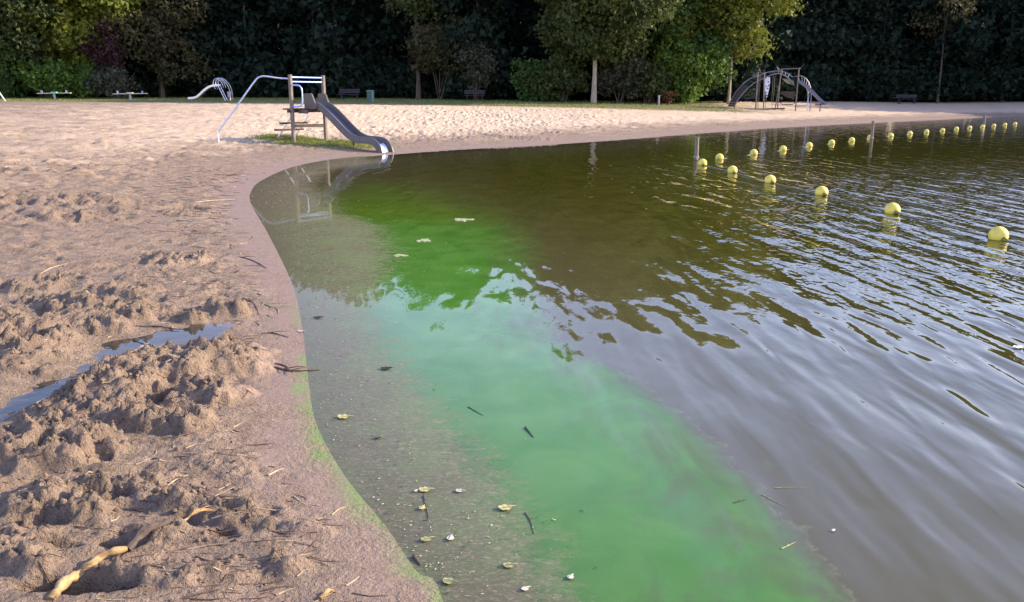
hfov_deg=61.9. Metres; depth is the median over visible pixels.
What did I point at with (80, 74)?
leafy shrub
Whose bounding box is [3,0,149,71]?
leafy tree
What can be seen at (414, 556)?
feather
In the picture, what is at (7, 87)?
leafy shrub
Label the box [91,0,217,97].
leafy tree
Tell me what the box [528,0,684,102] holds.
pale trunk tree
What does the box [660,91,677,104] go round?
red shrub
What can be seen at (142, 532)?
broken branch
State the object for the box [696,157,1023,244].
swimming rope
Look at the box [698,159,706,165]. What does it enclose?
float buoy
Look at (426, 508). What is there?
floating stick
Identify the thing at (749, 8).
thin trunk tree
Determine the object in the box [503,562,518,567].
fallen leaf
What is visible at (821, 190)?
float buoy
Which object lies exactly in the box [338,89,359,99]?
park bench
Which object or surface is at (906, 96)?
park bench
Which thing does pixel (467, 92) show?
park bench
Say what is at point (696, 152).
lake post
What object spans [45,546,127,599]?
fallen branch
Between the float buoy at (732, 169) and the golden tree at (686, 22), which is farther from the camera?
the golden tree at (686, 22)
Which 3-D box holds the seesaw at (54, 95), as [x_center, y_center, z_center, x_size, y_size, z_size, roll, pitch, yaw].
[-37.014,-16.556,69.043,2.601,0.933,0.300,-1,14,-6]
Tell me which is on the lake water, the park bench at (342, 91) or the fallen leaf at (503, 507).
the fallen leaf at (503, 507)
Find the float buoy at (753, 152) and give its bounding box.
[750,149,757,154]
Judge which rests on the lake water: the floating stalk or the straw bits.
the floating stalk
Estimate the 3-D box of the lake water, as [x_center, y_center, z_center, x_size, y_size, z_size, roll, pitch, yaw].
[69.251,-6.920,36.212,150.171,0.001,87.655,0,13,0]
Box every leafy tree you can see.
[0,0,76,97]
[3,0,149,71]
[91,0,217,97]
[380,0,453,98]
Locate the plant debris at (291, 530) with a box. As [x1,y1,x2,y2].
[2,167,385,601]
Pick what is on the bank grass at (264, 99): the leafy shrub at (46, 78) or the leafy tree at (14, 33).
the leafy shrub at (46, 78)
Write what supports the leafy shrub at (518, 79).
on the bank grass at (264, 99)
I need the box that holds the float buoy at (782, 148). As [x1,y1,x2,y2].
[779,145,786,150]
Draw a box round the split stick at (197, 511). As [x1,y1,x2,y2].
[184,505,215,520]
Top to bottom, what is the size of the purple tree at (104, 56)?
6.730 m
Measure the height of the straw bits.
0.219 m
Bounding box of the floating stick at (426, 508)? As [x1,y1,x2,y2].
[422,495,428,520]
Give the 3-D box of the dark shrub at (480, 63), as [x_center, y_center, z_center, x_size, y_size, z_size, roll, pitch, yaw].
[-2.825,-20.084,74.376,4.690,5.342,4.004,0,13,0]
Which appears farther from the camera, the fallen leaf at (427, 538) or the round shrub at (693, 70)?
the round shrub at (693, 70)
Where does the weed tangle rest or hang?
on the beach
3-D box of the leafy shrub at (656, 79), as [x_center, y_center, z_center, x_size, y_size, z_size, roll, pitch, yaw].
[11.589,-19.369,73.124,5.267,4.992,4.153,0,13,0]
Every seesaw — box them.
[37,90,66,98]
[117,91,146,99]
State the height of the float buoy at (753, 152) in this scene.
0.226 m
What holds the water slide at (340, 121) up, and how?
on the beach
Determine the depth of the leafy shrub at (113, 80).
72.12 m
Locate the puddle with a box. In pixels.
[0,324,234,422]
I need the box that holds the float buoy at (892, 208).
[884,202,900,213]
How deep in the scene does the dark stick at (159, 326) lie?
6.20 m
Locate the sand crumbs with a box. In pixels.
[0,193,286,596]
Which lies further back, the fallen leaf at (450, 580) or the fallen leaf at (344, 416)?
the fallen leaf at (344, 416)
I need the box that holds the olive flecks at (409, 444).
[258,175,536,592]
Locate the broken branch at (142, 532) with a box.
[127,517,174,551]
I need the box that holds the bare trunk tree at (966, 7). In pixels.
[899,0,983,102]
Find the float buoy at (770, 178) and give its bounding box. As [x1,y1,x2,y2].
[764,175,775,183]
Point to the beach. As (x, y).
(72, 161)
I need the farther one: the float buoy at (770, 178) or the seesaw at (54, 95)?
the seesaw at (54, 95)
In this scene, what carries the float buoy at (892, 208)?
on the lake water
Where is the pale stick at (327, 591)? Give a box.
[318,588,335,600]
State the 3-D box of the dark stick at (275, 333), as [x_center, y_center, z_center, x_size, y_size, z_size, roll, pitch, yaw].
[-1.714,0.236,6.221,0.224,0.027,0.070,4,14,14]
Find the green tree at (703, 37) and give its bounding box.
[639,0,762,102]
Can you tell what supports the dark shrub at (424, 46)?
on the bank grass at (264, 99)
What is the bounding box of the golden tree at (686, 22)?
[640,0,705,102]
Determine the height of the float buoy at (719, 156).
0.226 m
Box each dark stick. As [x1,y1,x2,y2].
[141,326,178,329]
[237,256,265,267]
[261,331,287,336]
[274,366,319,373]
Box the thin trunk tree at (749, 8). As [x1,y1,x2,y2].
[687,0,811,103]
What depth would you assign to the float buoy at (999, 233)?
10.38 m
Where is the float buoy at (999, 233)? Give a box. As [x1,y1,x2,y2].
[987,226,1008,241]
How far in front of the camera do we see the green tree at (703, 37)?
72.98 m
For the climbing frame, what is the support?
on the beach
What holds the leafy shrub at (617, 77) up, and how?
on the bank grass at (264, 99)
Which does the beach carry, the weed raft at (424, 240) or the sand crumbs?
the sand crumbs
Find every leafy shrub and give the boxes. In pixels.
[0,41,32,97]
[10,55,77,98]
[60,61,103,98]
[80,61,139,98]
[508,56,560,101]
[525,48,591,101]
[597,54,651,102]
[618,48,677,103]
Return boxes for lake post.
[693,137,698,159]
[870,121,874,138]
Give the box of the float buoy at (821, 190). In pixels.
[815,186,827,195]
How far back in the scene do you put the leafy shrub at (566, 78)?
72.48 m
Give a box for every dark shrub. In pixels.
[401,14,475,99]
[453,40,500,99]
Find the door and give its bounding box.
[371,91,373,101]
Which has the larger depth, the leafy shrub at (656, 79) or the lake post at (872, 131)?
the leafy shrub at (656, 79)
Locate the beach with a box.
[0,97,1023,601]
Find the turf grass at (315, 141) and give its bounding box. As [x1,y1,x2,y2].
[240,132,400,149]
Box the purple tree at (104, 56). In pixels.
[74,18,129,97]
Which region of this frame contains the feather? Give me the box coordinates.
[412,553,420,564]
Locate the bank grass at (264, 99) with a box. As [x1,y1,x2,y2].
[0,96,748,111]
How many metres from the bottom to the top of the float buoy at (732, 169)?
0.226 m
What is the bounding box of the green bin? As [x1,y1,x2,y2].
[366,90,373,101]
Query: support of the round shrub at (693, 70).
on the beach
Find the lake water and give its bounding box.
[249,116,1023,601]
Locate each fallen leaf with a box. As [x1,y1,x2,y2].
[337,414,351,418]
[419,487,434,491]
[421,536,434,541]
[443,577,457,583]
[498,504,515,510]
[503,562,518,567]
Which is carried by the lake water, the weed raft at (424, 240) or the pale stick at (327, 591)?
the weed raft at (424, 240)
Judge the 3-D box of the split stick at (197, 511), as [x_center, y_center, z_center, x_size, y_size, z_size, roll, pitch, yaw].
[-1.248,0.842,3.384,0.049,0.041,0.163,9,16,32]
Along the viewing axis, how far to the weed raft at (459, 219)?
12.10 m
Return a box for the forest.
[0,0,1023,101]
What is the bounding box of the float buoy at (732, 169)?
[727,166,736,172]
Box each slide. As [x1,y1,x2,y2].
[188,78,232,100]
[217,75,393,152]
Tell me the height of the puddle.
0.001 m
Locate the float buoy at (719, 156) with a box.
[715,153,723,158]
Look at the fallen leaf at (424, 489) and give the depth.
3.78 m
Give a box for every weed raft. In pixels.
[416,239,430,241]
[454,218,473,220]
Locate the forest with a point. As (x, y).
(851, 43)
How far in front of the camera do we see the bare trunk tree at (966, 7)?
89.60 m
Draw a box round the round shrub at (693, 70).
[650,30,729,103]
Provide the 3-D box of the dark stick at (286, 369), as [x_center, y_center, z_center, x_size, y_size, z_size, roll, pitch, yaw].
[-1.375,0.443,5.391,0.294,0.034,0.157,0,13,0]
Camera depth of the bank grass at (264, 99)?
69.90 m
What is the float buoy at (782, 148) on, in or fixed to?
on the lake water
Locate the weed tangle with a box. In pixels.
[262,302,283,313]
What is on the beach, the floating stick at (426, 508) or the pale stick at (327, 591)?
the pale stick at (327, 591)
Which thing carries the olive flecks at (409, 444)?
on the lake water
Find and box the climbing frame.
[728,68,826,111]
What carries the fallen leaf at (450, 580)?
on the lake water
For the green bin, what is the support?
on the beach
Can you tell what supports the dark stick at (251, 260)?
on the beach
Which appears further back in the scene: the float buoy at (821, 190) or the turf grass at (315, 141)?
the turf grass at (315, 141)
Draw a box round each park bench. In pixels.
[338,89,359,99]
[464,90,484,100]
[896,95,916,103]
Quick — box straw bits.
[8,273,292,595]
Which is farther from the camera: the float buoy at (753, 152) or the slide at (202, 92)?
the slide at (202, 92)
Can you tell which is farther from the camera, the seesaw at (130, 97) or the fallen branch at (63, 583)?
the seesaw at (130, 97)
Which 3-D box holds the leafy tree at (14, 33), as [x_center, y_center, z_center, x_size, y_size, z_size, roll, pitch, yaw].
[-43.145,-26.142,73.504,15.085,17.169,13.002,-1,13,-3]
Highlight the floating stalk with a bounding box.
[774,487,809,487]

